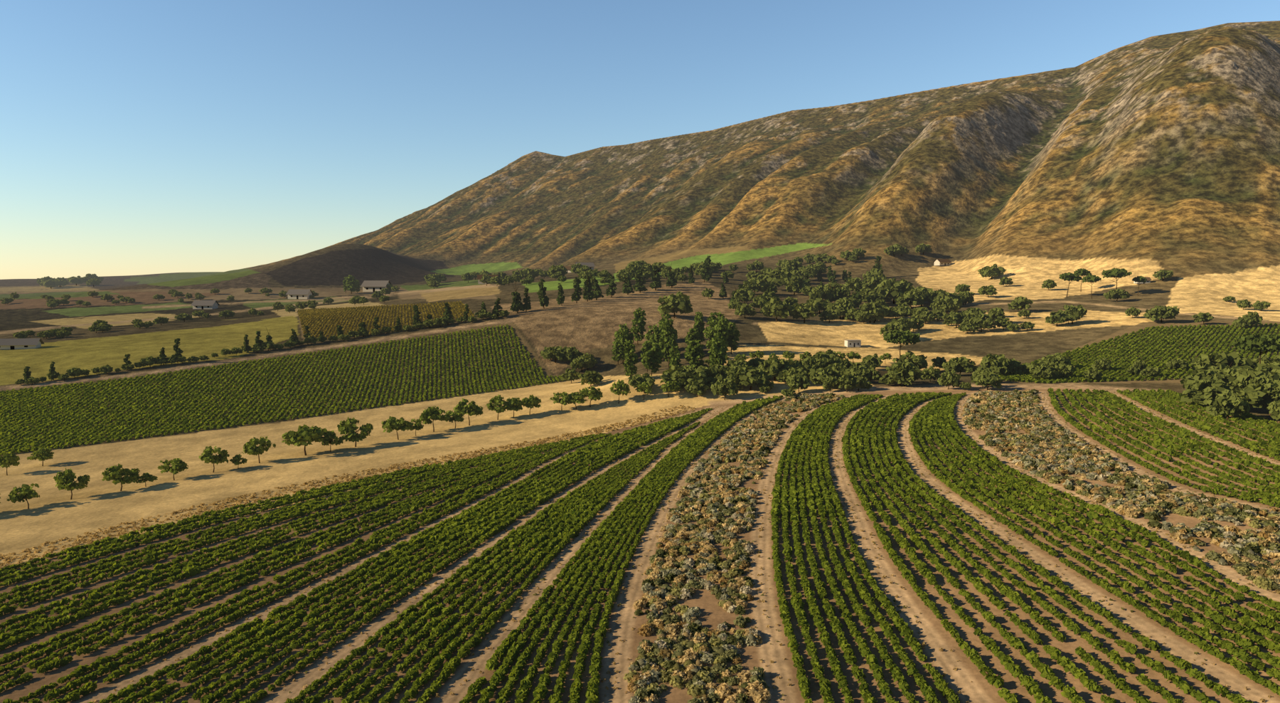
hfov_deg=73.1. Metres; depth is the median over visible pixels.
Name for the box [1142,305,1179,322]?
tree
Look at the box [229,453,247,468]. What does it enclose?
tree
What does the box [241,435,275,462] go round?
tree
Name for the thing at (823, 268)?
knoll tree
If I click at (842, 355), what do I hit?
olive
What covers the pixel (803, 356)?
olive
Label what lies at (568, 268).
farmhouse
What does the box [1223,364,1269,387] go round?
tree
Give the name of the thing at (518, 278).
tree
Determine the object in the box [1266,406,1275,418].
bush
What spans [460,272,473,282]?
tree
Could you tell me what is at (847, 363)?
bush
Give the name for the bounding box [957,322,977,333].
bush
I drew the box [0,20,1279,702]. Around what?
ground
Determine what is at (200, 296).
tree
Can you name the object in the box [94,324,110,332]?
hedge
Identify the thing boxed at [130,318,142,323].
hedge
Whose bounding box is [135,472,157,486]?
tree
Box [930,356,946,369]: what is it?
bush
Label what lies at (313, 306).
hedge
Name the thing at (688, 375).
bush
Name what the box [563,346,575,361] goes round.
bush
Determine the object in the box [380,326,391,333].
hedge bush
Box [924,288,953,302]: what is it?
bush
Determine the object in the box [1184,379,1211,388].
bush
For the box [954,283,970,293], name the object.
bush
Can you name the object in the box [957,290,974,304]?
bush
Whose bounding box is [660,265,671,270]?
tree
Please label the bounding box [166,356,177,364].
hedge bush
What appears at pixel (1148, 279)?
farmhouse
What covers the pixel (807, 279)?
knoll pine
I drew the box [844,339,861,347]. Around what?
shed
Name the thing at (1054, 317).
tree
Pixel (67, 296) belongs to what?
tree
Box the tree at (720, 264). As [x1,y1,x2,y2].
[715,262,722,268]
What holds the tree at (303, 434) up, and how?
on the ground
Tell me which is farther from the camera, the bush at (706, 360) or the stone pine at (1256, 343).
the bush at (706, 360)
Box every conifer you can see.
[22,365,31,381]
[48,361,55,380]
[120,353,132,369]
[159,347,167,364]
[171,337,183,362]
[243,334,250,351]
[253,329,263,347]
[265,329,272,349]
[288,328,300,345]
[302,325,310,344]
[318,324,324,342]
[336,320,343,339]
[357,312,369,336]
[370,316,381,334]
[394,315,401,330]
[411,304,423,328]
[426,308,432,319]
[443,300,453,324]
[462,302,469,320]
[480,301,486,318]
[492,297,502,317]
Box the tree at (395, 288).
[391,285,399,292]
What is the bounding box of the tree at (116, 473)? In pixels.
[101,462,140,490]
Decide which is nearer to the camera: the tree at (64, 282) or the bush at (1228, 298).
the bush at (1228, 298)
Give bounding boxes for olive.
[733,353,748,360]
[748,349,764,357]
[768,352,779,358]
[782,349,795,358]
[799,350,812,359]
[833,351,846,359]
[846,351,861,362]
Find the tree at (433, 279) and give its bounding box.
[425,276,441,285]
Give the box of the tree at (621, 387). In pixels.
[609,379,630,403]
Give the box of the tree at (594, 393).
[579,386,603,406]
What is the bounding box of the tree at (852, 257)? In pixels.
[847,254,857,261]
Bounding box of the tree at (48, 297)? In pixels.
[44,295,54,299]
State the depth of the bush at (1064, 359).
465.59 m
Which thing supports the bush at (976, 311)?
on the ground
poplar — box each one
[610,333,625,364]
[614,323,631,343]
[616,328,630,364]
[622,325,634,342]
[622,339,638,376]
[630,307,646,344]
[640,340,652,371]
[642,342,664,375]
[644,324,662,351]
[649,327,663,349]
[657,320,671,358]
[658,318,678,366]
[659,312,673,332]
[668,344,682,366]
[684,327,699,351]
[684,339,705,369]
[693,311,705,343]
[702,311,727,349]
[707,336,727,366]
[709,332,728,356]
[714,315,729,346]
[726,321,740,354]
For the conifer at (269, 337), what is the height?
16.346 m
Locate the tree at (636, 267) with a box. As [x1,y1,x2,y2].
[625,262,641,273]
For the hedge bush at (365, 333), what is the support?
on the ground
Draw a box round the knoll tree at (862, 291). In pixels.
[859,288,869,298]
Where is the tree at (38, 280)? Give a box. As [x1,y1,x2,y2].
[36,275,55,285]
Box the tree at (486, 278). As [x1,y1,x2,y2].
[479,274,492,285]
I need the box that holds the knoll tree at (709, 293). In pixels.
[701,287,714,298]
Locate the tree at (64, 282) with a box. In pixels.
[54,278,68,287]
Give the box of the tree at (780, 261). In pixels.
[775,258,789,265]
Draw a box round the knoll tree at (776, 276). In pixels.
[757,268,793,290]
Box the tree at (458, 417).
[444,409,464,428]
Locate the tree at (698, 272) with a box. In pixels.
[694,268,712,275]
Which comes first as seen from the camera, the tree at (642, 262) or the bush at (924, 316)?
the bush at (924, 316)
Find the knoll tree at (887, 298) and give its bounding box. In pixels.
[878,292,891,300]
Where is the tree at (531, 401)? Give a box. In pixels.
[521,393,541,414]
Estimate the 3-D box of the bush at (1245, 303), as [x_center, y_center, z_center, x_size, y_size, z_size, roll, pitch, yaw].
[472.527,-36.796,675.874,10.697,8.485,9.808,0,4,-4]
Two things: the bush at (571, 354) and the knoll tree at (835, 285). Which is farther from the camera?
the knoll tree at (835, 285)
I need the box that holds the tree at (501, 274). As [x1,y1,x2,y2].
[495,271,507,278]
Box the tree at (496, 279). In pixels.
[489,275,505,285]
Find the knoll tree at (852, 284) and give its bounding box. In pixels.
[845,276,866,290]
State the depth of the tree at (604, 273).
960.88 m
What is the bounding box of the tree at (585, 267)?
[578,264,591,273]
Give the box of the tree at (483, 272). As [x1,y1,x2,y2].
[479,269,492,274]
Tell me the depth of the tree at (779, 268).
1085.41 m
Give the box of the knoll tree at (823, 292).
[808,284,832,300]
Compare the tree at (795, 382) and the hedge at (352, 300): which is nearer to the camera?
the tree at (795, 382)
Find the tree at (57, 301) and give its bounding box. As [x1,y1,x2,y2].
[51,298,61,306]
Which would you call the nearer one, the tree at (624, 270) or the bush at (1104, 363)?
the bush at (1104, 363)
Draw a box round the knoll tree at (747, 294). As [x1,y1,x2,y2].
[733,286,755,302]
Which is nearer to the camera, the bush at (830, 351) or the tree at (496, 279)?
the bush at (830, 351)
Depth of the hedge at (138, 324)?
724.67 m
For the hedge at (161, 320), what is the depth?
778.97 m
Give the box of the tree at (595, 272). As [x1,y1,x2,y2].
[585,268,600,276]
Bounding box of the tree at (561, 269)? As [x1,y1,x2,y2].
[548,264,568,275]
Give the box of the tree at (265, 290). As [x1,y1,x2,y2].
[258,287,272,294]
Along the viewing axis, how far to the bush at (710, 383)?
427.99 m
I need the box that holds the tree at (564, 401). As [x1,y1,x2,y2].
[549,391,571,410]
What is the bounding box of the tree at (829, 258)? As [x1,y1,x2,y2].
[826,255,836,262]
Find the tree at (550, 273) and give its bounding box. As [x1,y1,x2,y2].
[546,269,563,279]
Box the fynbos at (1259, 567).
[1204,549,1279,593]
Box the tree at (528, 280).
[519,277,533,285]
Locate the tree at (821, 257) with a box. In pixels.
[813,253,829,262]
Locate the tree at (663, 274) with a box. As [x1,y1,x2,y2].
[660,268,670,279]
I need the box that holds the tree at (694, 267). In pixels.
[690,262,699,271]
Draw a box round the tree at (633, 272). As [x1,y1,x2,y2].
[627,268,636,280]
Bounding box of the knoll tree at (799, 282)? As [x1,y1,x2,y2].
[783,274,808,295]
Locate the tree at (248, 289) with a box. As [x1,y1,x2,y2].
[243,287,252,292]
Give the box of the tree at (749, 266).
[745,263,755,271]
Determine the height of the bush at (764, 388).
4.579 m
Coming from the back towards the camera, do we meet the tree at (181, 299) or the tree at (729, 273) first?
the tree at (181, 299)
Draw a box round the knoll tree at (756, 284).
[743,277,770,292]
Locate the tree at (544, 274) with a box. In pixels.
[539,270,548,278]
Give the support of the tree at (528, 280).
on the ground
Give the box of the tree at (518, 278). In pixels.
[510,273,521,283]
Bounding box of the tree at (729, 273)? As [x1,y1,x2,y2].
[720,270,734,278]
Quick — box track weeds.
[90,391,1279,702]
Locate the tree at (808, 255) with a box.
[802,253,814,260]
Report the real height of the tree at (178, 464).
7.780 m
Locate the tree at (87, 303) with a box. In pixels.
[81,300,91,305]
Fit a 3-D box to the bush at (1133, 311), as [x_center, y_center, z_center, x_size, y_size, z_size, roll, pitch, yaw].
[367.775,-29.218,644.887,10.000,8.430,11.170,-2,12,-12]
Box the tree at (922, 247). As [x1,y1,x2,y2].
[915,242,932,255]
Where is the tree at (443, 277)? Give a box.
[435,273,446,280]
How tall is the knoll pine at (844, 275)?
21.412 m
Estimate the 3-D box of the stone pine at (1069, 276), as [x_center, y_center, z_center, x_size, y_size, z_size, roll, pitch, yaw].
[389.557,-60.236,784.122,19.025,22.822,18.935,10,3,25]
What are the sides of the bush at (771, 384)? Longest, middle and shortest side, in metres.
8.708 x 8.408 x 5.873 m
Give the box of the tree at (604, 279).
[600,276,610,284]
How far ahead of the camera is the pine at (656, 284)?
852.69 m
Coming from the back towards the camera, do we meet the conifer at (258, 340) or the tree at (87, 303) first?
the tree at (87, 303)
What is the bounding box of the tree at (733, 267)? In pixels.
[728,263,738,270]
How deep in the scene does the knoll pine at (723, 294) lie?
805.60 m
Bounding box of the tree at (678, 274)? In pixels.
[674,271,683,277]
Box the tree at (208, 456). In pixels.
[199,445,229,472]
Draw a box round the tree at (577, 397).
[561,391,587,408]
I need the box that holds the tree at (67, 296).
[61,293,71,299]
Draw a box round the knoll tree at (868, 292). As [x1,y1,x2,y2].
[860,288,882,302]
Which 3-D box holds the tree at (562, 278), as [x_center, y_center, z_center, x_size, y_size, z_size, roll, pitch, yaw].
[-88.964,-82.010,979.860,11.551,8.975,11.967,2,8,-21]
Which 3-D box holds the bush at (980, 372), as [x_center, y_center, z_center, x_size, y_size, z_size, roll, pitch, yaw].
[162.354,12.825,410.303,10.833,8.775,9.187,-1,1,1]
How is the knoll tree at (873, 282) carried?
on the ground
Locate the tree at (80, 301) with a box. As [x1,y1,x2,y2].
[75,299,83,305]
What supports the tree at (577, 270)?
on the ground
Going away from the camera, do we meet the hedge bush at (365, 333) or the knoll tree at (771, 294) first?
the hedge bush at (365, 333)
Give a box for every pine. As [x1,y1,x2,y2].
[509,282,524,312]
[522,287,531,311]
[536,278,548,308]
[556,283,565,305]
[571,275,582,302]
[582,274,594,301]
[590,273,604,300]
[605,272,617,297]
[622,273,634,294]
[632,268,647,292]
[649,263,662,290]
[666,262,677,287]
[688,265,694,283]
[700,255,711,282]
[718,281,727,297]
[722,268,728,283]
[729,286,737,301]
[760,297,768,312]
[768,282,775,295]
[803,270,811,286]
[817,264,822,280]
[826,264,834,282]
[828,278,835,302]
[831,270,836,283]
[832,283,836,300]
[835,281,844,300]
[841,263,848,281]
[844,271,851,283]
[854,287,862,304]
[856,280,861,290]
[872,255,882,268]
[875,261,880,269]
[882,328,920,359]
[1058,271,1081,297]
[1073,268,1091,291]
[1081,274,1101,298]
[1101,267,1132,289]
[1132,275,1147,295]
[1231,332,1279,363]
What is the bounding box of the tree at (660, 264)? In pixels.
[651,261,664,273]
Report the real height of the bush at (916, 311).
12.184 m
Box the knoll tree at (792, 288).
[787,283,801,295]
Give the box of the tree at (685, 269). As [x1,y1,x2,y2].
[680,265,690,273]
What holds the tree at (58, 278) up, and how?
on the ground
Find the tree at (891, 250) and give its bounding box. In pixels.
[883,244,903,256]
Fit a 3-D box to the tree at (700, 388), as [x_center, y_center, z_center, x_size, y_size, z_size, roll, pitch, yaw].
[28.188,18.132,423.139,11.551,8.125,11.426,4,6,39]
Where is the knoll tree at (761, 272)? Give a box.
[758,266,772,275]
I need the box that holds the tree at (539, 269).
[534,268,542,277]
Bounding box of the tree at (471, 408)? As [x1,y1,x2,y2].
[452,398,483,425]
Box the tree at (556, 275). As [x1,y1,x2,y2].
[551,272,561,278]
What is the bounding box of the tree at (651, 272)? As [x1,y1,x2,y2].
[645,270,654,278]
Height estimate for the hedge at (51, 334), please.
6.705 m
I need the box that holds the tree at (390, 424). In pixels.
[381,416,413,439]
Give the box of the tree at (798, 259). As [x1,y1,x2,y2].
[794,256,803,262]
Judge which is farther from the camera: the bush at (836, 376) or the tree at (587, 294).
the tree at (587, 294)
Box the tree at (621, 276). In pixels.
[616,272,632,282]
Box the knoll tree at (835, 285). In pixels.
[823,281,849,291]
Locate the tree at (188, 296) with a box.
[184,292,192,299]
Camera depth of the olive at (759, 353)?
503.40 m
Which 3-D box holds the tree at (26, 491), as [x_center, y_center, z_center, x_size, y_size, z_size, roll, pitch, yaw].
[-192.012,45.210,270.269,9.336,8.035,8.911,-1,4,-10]
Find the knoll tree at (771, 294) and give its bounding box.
[762,290,780,300]
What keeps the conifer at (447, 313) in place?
on the ground
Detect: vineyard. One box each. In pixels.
[0,324,563,455]
[297,300,474,340]
[995,322,1279,383]
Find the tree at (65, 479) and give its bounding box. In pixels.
[53,467,90,499]
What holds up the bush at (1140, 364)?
on the ground
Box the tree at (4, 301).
[0,300,8,303]
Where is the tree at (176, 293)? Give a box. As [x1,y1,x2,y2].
[170,290,184,297]
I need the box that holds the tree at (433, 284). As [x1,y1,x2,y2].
[427,280,440,288]
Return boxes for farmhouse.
[0,337,44,349]
[190,300,219,308]
[285,289,313,298]
[360,280,392,291]
[477,274,498,283]
[563,265,571,272]
[575,262,595,269]
[932,258,951,265]
[1133,276,1151,283]
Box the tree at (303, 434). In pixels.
[281,423,328,455]
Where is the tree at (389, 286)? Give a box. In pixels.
[386,283,392,290]
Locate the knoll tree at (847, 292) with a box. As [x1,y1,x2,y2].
[836,286,851,297]
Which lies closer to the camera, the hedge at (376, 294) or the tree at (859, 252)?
the tree at (859, 252)
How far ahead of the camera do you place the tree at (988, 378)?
397.91 m
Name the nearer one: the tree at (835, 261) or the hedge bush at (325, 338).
the hedge bush at (325, 338)
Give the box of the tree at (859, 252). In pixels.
[851,247,866,259]
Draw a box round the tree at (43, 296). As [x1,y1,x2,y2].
[40,294,48,299]
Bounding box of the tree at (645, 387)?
[635,381,652,398]
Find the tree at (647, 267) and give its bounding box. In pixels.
[639,263,657,271]
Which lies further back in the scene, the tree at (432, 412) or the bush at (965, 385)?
the bush at (965, 385)
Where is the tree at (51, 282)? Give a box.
[41,278,59,288]
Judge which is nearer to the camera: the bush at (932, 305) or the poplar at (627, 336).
the poplar at (627, 336)
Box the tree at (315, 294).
[312,290,319,296]
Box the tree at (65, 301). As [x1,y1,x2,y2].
[58,298,69,305]
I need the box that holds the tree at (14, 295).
[9,291,19,299]
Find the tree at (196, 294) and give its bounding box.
[194,292,201,296]
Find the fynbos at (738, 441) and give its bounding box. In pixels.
[666,391,845,519]
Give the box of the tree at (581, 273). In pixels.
[577,270,588,280]
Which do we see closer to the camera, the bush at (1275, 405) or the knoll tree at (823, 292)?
the bush at (1275, 405)
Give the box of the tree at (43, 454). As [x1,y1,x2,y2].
[27,446,54,465]
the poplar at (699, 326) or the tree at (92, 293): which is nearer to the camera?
the poplar at (699, 326)
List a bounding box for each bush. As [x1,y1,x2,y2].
[14,378,25,384]
[24,376,39,384]
[38,376,46,381]
[46,370,61,380]
[57,373,69,380]
[65,366,84,378]
[81,369,90,376]
[91,366,100,374]
[99,364,113,374]
[114,367,121,371]
[122,363,134,370]
[133,361,145,368]
[140,355,159,366]
[154,356,168,364]
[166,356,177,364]
[177,355,187,363]
[187,356,199,362]
[199,354,209,359]
[211,352,218,356]
[220,347,231,354]
[231,347,243,354]
[241,345,251,351]
[251,345,263,352]
[259,340,277,350]
[275,343,283,349]
[283,340,296,347]
[297,340,305,344]
[304,334,317,343]
[317,336,327,341]
[328,334,337,341]
[337,334,350,341]
[347,330,361,338]
[360,330,368,337]
[371,327,380,336]
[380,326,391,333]
[402,324,414,329]
[412,322,423,327]
[422,318,435,328]
[432,317,448,327]
[447,317,455,324]
[455,316,465,322]
[467,315,477,322]
[474,309,492,319]
[490,313,497,318]
[498,309,509,316]
[539,346,556,360]
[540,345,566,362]
[558,347,584,361]
[560,367,581,383]
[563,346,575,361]
[569,355,593,371]
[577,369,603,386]
[579,352,598,369]
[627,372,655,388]
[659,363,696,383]
[668,365,689,385]
[672,378,686,391]
[680,366,693,376]
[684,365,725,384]
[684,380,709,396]
[686,371,709,386]
[693,361,708,367]
[702,376,717,388]
[704,355,723,365]
[708,362,728,378]
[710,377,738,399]
[723,357,749,369]
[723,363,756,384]
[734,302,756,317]
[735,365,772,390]
[736,382,744,390]
[747,356,764,368]
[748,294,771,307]
[755,363,782,379]
[757,380,774,388]
[759,384,770,393]
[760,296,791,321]
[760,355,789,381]
[775,364,800,381]
[780,388,797,396]
[782,367,809,381]
[784,367,809,381]
[785,357,804,369]
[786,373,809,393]
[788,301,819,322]
[797,356,829,371]
[799,354,824,371]
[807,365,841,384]
[811,350,835,367]
[812,349,839,358]
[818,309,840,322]
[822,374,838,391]
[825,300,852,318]
[828,362,846,376]
[829,354,841,361]
[832,374,841,388]
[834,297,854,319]
[834,357,854,369]
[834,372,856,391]
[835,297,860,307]
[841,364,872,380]
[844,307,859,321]
[851,375,872,390]
[852,360,876,369]
[854,310,875,323]
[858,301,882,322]
[861,353,883,366]
[861,367,881,381]
[864,305,886,322]
[865,292,883,302]
[874,305,888,321]
[875,298,888,307]
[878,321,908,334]
[878,352,892,359]
[878,373,896,385]
[885,318,908,326]
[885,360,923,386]
[886,305,905,319]
[887,371,915,386]
[890,305,912,317]
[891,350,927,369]
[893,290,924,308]
[895,316,913,331]
[898,302,909,306]
[907,316,924,331]
[908,285,937,306]
[910,306,930,318]
[915,310,935,324]
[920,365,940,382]
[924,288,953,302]
[929,301,943,309]
[929,308,947,320]
[930,297,944,302]
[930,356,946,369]
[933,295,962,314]
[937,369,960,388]
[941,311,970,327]
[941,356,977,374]
[951,292,965,302]
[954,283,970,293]
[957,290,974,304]
[957,291,974,304]
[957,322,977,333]
[959,381,971,388]
[960,311,976,323]
[960,320,970,325]
[961,307,987,315]
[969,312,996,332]
[970,369,987,387]
[972,366,996,376]
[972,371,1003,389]
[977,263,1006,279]
[977,284,997,297]
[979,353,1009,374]
[985,307,1005,321]
[989,307,1004,314]
[994,317,1013,329]
[999,275,1013,286]
[1001,357,1021,374]
[1006,322,1020,332]
[1006,359,1023,374]
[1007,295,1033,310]
[1017,308,1031,317]
[1019,320,1035,330]
[1020,361,1031,372]
[1022,362,1031,372]
[1028,361,1052,374]
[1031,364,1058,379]
[1038,352,1072,365]
[1041,278,1057,290]
[1041,356,1060,368]
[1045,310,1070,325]
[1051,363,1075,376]
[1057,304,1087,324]
[1083,367,1102,379]
[1091,357,1112,369]
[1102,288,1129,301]
[1124,306,1141,317]
[1126,365,1140,374]
[1132,359,1147,369]
[1139,366,1161,376]
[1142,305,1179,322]
[1152,269,1174,280]
[1165,359,1188,368]
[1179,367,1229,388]
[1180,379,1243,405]
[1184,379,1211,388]
[1191,312,1213,324]
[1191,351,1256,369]
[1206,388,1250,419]
[1214,364,1238,386]
[1219,362,1233,374]
[1222,295,1235,302]
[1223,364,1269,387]
[1226,376,1252,390]
[1231,316,1253,327]
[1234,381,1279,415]
[1236,298,1252,309]
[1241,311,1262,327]
[1250,354,1279,374]
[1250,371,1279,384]
[1252,300,1271,310]
[1253,359,1279,375]
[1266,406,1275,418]
[1267,398,1279,420]
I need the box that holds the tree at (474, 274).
[470,271,479,279]
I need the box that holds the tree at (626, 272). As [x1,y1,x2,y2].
[615,270,633,282]
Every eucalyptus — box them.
[342,276,347,291]
[344,274,357,293]
[354,279,360,291]
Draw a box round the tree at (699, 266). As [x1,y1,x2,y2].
[694,260,713,272]
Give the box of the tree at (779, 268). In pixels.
[774,265,782,270]
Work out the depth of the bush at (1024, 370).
455.49 m
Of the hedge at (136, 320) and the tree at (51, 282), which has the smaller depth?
the hedge at (136, 320)
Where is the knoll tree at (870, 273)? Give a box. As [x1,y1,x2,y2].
[862,268,885,282]
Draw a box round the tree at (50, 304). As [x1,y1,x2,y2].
[46,300,57,307]
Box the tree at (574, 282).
[572,278,581,284]
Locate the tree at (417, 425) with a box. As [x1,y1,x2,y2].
[409,418,423,435]
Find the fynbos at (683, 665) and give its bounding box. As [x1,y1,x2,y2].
[623,510,771,702]
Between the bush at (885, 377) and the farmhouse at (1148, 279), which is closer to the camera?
the bush at (885, 377)
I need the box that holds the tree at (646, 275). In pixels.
[634,270,651,279]
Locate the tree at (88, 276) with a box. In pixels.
[81,273,103,283]
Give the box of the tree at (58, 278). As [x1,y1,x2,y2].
[54,277,67,286]
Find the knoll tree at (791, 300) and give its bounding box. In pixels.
[782,296,797,305]
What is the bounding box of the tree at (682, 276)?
[676,273,688,282]
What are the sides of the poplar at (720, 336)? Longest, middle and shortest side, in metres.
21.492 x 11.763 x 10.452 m
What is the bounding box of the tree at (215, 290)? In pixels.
[210,288,220,294]
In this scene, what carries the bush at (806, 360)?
on the ground
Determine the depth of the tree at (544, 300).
670.94 m
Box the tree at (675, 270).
[670,267,684,274]
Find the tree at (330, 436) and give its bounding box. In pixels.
[321,429,343,451]
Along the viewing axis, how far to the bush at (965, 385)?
399.67 m
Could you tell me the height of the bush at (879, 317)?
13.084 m
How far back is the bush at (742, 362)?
445.40 m
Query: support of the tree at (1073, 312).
on the ground
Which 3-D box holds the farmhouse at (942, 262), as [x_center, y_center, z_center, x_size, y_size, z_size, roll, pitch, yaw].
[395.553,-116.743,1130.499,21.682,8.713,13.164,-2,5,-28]
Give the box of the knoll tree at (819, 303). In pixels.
[806,297,834,313]
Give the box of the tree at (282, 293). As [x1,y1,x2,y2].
[278,290,287,297]
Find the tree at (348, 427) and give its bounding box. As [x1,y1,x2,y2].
[337,416,373,446]
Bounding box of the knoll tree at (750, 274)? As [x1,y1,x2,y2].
[745,270,760,278]
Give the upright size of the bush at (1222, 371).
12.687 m
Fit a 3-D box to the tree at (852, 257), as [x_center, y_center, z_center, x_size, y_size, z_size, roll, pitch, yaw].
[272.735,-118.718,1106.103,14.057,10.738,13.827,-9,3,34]
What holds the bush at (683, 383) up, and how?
on the ground
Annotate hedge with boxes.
[12,330,28,338]
[19,330,31,334]
[27,329,35,335]
[36,330,50,339]
[45,329,54,338]
[48,328,56,335]
[54,329,71,337]
[56,334,64,337]
[57,326,72,331]
[88,324,100,332]
[91,319,108,325]
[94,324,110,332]
[96,322,113,329]
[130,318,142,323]
[133,320,142,327]
[134,321,143,329]
[142,320,153,326]
[142,322,150,327]
[152,316,169,324]
[174,312,193,321]
[191,310,205,317]
[201,312,211,317]
[218,310,231,318]
[223,309,235,318]
[248,307,258,315]
[257,310,264,315]
[272,301,284,310]
[284,303,295,307]
[285,305,295,312]
[295,301,309,309]
[306,299,318,305]
[307,303,316,308]
[322,297,334,303]
[348,297,359,303]
[358,296,368,304]
[371,290,383,297]
[379,295,389,301]
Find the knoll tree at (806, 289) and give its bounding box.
[801,285,814,297]
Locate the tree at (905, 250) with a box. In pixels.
[897,246,909,253]
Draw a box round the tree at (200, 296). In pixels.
[194,294,206,298]
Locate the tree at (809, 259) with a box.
[805,257,814,264]
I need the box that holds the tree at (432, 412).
[418,405,450,431]
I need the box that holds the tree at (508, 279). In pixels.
[502,275,515,285]
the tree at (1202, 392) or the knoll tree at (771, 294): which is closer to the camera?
the tree at (1202, 392)
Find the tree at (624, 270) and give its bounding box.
[616,268,627,273]
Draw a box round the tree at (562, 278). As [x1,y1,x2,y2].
[556,275,566,281]
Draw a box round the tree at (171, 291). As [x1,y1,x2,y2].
[167,288,176,293]
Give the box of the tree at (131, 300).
[127,297,135,303]
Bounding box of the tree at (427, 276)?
[423,273,441,282]
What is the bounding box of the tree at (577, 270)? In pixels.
[575,268,582,274]
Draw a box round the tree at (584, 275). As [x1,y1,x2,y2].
[581,270,594,278]
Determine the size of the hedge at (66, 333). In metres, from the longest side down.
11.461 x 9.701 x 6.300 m
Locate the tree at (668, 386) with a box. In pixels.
[659,379,681,396]
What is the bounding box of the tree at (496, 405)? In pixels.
[485,393,510,419]
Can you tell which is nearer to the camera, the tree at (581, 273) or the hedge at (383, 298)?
the hedge at (383, 298)
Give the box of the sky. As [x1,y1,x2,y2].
[0,0,1279,279]
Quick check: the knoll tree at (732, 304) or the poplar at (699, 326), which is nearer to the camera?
the poplar at (699, 326)
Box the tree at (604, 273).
[596,269,610,278]
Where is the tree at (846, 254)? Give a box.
[839,249,854,259]
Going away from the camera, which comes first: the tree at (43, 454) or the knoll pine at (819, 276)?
the tree at (43, 454)
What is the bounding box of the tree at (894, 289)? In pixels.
[874,278,914,303]
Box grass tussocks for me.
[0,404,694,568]
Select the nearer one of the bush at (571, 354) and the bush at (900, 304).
the bush at (571, 354)
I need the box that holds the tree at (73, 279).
[66,275,85,285]
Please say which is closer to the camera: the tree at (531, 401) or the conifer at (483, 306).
the tree at (531, 401)
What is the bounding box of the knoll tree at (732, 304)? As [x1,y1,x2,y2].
[727,298,742,309]
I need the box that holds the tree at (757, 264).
[750,259,763,270]
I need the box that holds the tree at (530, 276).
[525,275,534,281]
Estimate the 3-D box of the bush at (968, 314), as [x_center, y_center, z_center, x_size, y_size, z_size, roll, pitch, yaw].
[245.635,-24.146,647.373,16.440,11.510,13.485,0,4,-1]
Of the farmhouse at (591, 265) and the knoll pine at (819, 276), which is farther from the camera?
the farmhouse at (591, 265)
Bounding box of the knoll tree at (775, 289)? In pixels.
[765,281,777,292]
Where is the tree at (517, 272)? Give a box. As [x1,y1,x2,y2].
[511,268,524,278]
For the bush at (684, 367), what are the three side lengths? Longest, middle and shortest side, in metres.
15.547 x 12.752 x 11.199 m
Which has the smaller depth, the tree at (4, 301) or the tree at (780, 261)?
the tree at (780, 261)
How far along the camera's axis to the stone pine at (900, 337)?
473.26 m
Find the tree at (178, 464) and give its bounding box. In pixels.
[157,457,188,479]
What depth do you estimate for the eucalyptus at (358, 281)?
1416.33 m
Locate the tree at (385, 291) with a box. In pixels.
[379,288,391,295]
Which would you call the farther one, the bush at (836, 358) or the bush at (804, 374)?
the bush at (836, 358)
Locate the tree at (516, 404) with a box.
[504,396,524,417]
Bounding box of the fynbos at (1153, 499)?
[960,388,1279,559]
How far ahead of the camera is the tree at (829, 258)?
1115.14 m
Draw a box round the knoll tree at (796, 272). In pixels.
[790,269,802,276]
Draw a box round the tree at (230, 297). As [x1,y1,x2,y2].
[226,294,234,300]
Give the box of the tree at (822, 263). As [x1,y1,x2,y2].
[815,260,826,267]
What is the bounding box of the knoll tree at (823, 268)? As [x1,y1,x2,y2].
[801,263,827,277]
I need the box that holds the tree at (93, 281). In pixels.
[86,278,101,286]
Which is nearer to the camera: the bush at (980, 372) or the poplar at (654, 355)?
the bush at (980, 372)
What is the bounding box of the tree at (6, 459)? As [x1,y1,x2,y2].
[0,451,20,475]
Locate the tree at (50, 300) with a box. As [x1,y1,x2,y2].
[46,297,55,302]
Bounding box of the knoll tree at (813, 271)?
[798,265,818,278]
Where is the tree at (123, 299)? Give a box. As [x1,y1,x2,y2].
[119,296,130,302]
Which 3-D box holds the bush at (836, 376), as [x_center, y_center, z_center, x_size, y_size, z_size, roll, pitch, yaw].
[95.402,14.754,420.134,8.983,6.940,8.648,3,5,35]
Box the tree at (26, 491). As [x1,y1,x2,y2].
[6,482,39,508]
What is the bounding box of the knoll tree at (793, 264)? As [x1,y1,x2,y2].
[780,258,802,270]
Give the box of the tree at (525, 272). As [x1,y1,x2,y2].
[519,267,538,278]
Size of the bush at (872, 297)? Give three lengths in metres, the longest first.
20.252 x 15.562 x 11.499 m
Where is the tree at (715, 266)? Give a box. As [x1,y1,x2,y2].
[710,262,719,271]
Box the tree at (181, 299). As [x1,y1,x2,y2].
[177,297,184,302]
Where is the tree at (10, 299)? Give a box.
[0,297,14,302]
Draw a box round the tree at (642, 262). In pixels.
[625,259,651,267]
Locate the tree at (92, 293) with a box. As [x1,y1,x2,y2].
[86,290,99,297]
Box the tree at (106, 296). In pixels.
[100,292,115,301]
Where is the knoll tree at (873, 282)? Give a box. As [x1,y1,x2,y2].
[861,273,892,292]
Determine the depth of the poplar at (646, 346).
499.50 m
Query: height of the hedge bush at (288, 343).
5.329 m
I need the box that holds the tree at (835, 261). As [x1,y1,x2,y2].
[831,258,841,265]
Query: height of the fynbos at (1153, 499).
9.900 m
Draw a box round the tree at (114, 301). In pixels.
[111,299,120,304]
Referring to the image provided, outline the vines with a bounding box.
[0,387,1279,702]
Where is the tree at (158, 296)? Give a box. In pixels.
[152,293,165,300]
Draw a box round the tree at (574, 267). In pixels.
[569,262,584,275]

